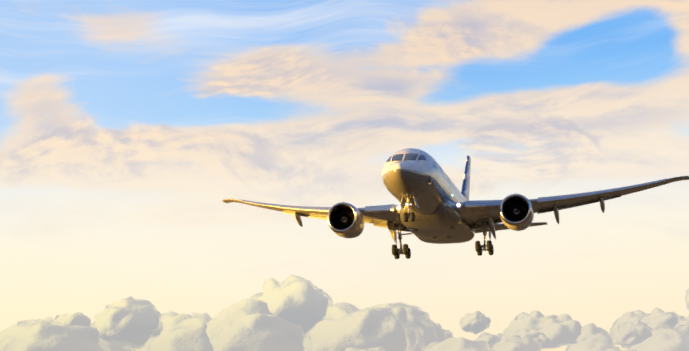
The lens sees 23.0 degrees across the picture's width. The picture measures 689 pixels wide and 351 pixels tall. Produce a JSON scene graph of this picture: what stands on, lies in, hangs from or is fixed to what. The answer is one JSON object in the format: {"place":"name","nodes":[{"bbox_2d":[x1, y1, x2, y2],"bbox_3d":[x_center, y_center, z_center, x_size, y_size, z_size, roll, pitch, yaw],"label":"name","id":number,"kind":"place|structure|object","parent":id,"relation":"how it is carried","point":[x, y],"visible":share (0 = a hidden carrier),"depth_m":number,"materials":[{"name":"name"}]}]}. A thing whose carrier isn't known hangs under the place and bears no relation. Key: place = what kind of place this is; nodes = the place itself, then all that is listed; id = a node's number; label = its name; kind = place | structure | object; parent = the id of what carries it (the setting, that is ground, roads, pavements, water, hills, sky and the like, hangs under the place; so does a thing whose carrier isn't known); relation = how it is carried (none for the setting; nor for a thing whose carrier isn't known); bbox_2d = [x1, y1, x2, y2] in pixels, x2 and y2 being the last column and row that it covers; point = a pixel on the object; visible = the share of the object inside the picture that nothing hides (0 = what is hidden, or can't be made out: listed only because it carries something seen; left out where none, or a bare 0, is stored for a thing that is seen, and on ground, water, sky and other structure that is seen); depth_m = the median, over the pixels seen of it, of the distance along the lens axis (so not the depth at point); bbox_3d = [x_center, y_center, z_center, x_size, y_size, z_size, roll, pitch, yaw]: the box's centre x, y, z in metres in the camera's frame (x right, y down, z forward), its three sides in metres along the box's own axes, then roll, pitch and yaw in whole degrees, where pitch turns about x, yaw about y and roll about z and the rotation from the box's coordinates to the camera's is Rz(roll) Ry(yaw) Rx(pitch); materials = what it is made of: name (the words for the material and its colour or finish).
{"place":"outdoors","nodes":[
{"label":"outdoors","id":0,"kind":"place"},
{"bbox_2d":[0,275,425,350],"bbox_3d":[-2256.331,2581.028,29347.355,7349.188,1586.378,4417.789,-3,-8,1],"label":"cloud","id":1,"kind":"structure","parent":0,"point":[294,313],"depth_m":28175.90,"materials":[{"name":"white"}]},
{"bbox_2d":[170,346,384,350],"bbox_3d":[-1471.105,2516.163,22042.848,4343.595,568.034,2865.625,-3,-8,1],"label":"cloud","id":2,"kind":"structure","parent":0,"point":[380,348],"depth_m":21146.17,"materials":[{"name":"white"}]},
{"bbox_2d":[222,199,403,226],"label":"wing","id":3,"kind":"structure","parent":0,"point":[385,217],"depth_m":198.16,"materials":[{"name":"grey metal"}]},
{"bbox_2d":[241,200,330,211],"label":"wing slat","id":4,"kind":"object","parent":3,"relation":"on","point":[317,209],"visible":0.88,"depth_m":202.34,"materials":[{"name":"metal"}]},
{"bbox_2d":[294,212,302,226],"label":"flap track fairing","id":5,"kind":"object","parent":3,"relation":"attached to","point":[298,218],"visible":0.96,"depth_m":206.13,"materials":[{"name":"grey metal"}]},
{"bbox_2d":[283,211,326,219],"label":"flap","id":6,"kind":"object","parent":3,"relation":"attached to","point":[318,217],"visible":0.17,"depth_m":205.47,"materials":[{"name":"grey metal"}]},
{"bbox_2d":[364,204,394,212],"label":"slat","id":7,"kind":"object","parent":3,"relation":"attached to","point":[380,208],"visible":0.92,"depth_m":191.68,"materials":[{"name":"metal"}]},
{"bbox_2d":[387,221,393,239],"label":"door","id":8,"kind":"structure","parent":3,"relation":"attached to","point":[390,226],"depth_m":197.36,"materials":[{"name":"grey metal"}]},
{"bbox_2d":[373,223,410,231],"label":"wing flap","id":9,"kind":"object","parent":3,"relation":"attached to","point":[385,226],"visible":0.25,"depth_m":199.97,"materials":[{"name":"grey metal"}]},
{"bbox_2d":[395,224,412,255],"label":"gear struts","id":10,"kind":"object","parent":3,"relation":"on","point":[400,250],"visible":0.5,"depth_m":198.46,"materials":[{"name":"grey metal"}]},
{"bbox_2d":[393,224,396,243],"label":"gear door","id":11,"kind":"structure","parent":10,"relation":"attached to","point":[394,233],"depth_m":198.79,"materials":[{"name":"grey metal"}]},
{"bbox_2d":[392,244,410,258],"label":"landing gear wheels","id":12,"kind":"object","parent":10,"relation":"attached to","point":[405,252],"visible":0.9,"depth_m":197.49,"materials":[{"name":"black rubber"}]},
{"bbox_2d":[382,148,475,229],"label":"fuselage","id":13,"kind":"object","parent":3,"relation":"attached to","point":[434,198],"visible":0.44,"depth_m":175.23,"materials":[{"name":"paint"}]},
{"bbox_2d":[386,153,425,161],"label":"cockpit windows","id":14,"kind":"structure","parent":13,"relation":"attached to","point":[411,156],"depth_m":174.48,"materials":[{"name":"grey glass"}]},
{"bbox_2d":[390,153,423,161],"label":"cockpit frames","id":15,"kind":"structure","parent":13,"relation":"on","point":[404,157],"depth_m":174.30,"materials":[{"name":"grey metal"}]},
{"bbox_2d":[404,194,411,217],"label":"nose gear struts","id":16,"kind":"object","parent":13,"relation":"attached to","point":[408,201],"visible":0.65,"depth_m":175.53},
{"bbox_2d":[403,212,414,221],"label":"nose wheels","id":17,"kind":"object","parent":16,"relation":"attached to","point":[412,216],"visible":1,"depth_m":175.31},
{"bbox_2d":[400,197,418,208],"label":"nose gear doors","id":18,"kind":"structure","parent":13,"relation":"attached to","point":[403,202],"depth_m":176.26,"materials":[{"name":"white metal"}]},
{"bbox_2d":[400,201,474,243],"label":"belly fairing","id":19,"kind":"object","parent":13,"relation":"attached to","point":[439,223],"visible":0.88,"depth_m":190.20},
{"bbox_2d":[439,170,464,201],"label":"cabin windows","id":20,"kind":"structure","parent":13,"relation":"on","point":[451,184],"depth_m":187.31,"materials":[{"name":"grey glass"}]},
{"bbox_2d":[461,155,470,200],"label":"fin","id":21,"kind":"object","parent":13,"relation":"attached to","point":[465,190],"visible":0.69,"depth_m":220.18,"materials":[{"name":"metal"}]},
{"bbox_2d":[475,222,547,232],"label":"horizontal stabilizer","id":22,"kind":"object","parent":13,"relation":"attached to","point":[501,226],"visible":0.42,"depth_m":221.08},
{"bbox_2d":[453,176,688,225],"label":"wing","id":23,"kind":"structure","parent":13,"relation":"attached to","point":[473,216],"depth_m":195.56,"materials":[{"name":"grey metal"}]},
{"bbox_2d":[471,220,492,251],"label":"gear struts","id":24,"kind":"object","parent":23,"relation":"attached to","point":[484,231],"visible":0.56,"depth_m":196.63,"materials":[{"name":"grey metal"}]},
{"bbox_2d":[475,240,493,255],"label":"landing gear wheels","id":25,"kind":"object","parent":24,"relation":"attached to","point":[489,248],"visible":0.94,"depth_m":195.49,"materials":[{"name":"black rubber"}]},
{"bbox_2d":[465,200,502,208],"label":"slat","id":26,"kind":"object","parent":23,"relation":"attached to","point":[480,203],"visible":0.94,"depth_m":189.33,"materials":[{"name":"metal"}]},
{"bbox_2d":[472,219,501,229],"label":"wing flap","id":27,"kind":"object","parent":23,"relation":"attached to","point":[478,226],"visible":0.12,"depth_m":197.50,"materials":[{"name":"grey metal"}]},
{"bbox_2d":[488,216,495,238],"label":"flap track fairing","id":28,"kind":"object","parent":23,"relation":"attached to","point":[491,224],"visible":0.98,"depth_m":195.75,"materials":[{"name":"grey metal"}]},
{"bbox_2d":[554,205,558,223],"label":"flap track fairing","id":29,"kind":"object","parent":23,"relation":"attached to","point":[556,212],"visible":0.98,"depth_m":197.00,"materials":[{"name":"grey metal"}]},
{"bbox_2d":[538,195,620,213],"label":"flap","id":30,"kind":"object","parent":23,"relation":"attached to","point":[561,208],"visible":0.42,"depth_m":198.24,"materials":[{"name":"grey metal"}]},
{"bbox_2d":[537,178,666,202],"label":"wing slat","id":31,"kind":"object","parent":23,"relation":"attached to","point":[556,198],"visible":1,"depth_m":194.78,"materials":[{"name":"metal"}]},
{"bbox_2d":[600,197,604,212],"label":"flap track fairing","id":32,"kind":"object","parent":23,"relation":"attached to","point":[602,204],"visible":0.96,"depth_m":198.44,"materials":[{"name":"grey metal"}]},
{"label":"pylon","id":33,"kind":"object","parent":23,"relation":"on","visible":0},
{"bbox_2d":[499,194,533,230],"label":"engine","id":34,"kind":"object","parent":33,"relation":"hanging from","point":[516,212],"visible":1,"depth_m":186.83,"materials":[{"name":"metal"}]},
{"bbox_2d":[0,0,688,350],"label":"sky","id":35,"kind":"structure","parent":0,"point":[127,126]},
{"bbox_2d":[368,303,446,348],"bbox_3d":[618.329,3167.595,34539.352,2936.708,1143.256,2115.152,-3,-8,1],"label":"cloud","id":36,"kind":"structure","parent":0,"point":[433,331],"depth_m":34102.34,"materials":[{"name":"white"}]},
{"bbox_2d":[436,311,581,349],"bbox_3d":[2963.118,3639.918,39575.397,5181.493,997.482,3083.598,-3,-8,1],"label":"cloud","id":37,"kind":"structure","parent":0,"point":[564,329],"depth_m":38597.07,"materials":[{"name":"white"}]},
{"bbox_2d":[424,334,636,350],"bbox_3d":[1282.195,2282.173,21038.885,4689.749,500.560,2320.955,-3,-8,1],"label":"cloud","id":38,"kind":"structure","parent":0,"point":[524,342],"depth_m":20453.61,"materials":[{"name":"white"}]},
{"bbox_2d":[511,307,688,348],"bbox_3d":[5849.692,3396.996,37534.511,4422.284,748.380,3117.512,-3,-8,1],"label":"cloud","id":39,"kind":"structure","parent":0,"point":[657,318],"depth_m":36926.52,"materials":[{"name":"white"}]},
{"bbox_2d":[565,320,688,350],"bbox_3d":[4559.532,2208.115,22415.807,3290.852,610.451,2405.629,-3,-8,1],"label":"cloud","id":40,"kind":"structure","parent":0,"point":[638,335],"depth_m":21688.07,"materials":[{"name":"white"}]},
{"bbox_2d":[685,289,688,309],"bbox_3d":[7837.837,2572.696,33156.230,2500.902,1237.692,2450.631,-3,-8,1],"label":"cloud","id":41,"kind":"structure","parent":0,"point":[687,297],"depth_m":32613.22,"materials":[{"name":"white"}]},
{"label":"pylon","id":42,"kind":"object","parent":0,"visible":0},
{"bbox_2d":[327,202,363,237],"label":"engine","id":43,"kind":"object","parent":42,"relation":"attached to","point":[345,220],"visible":1,"depth_m":190.75,"materials":[{"name":"metal"}]}
]}

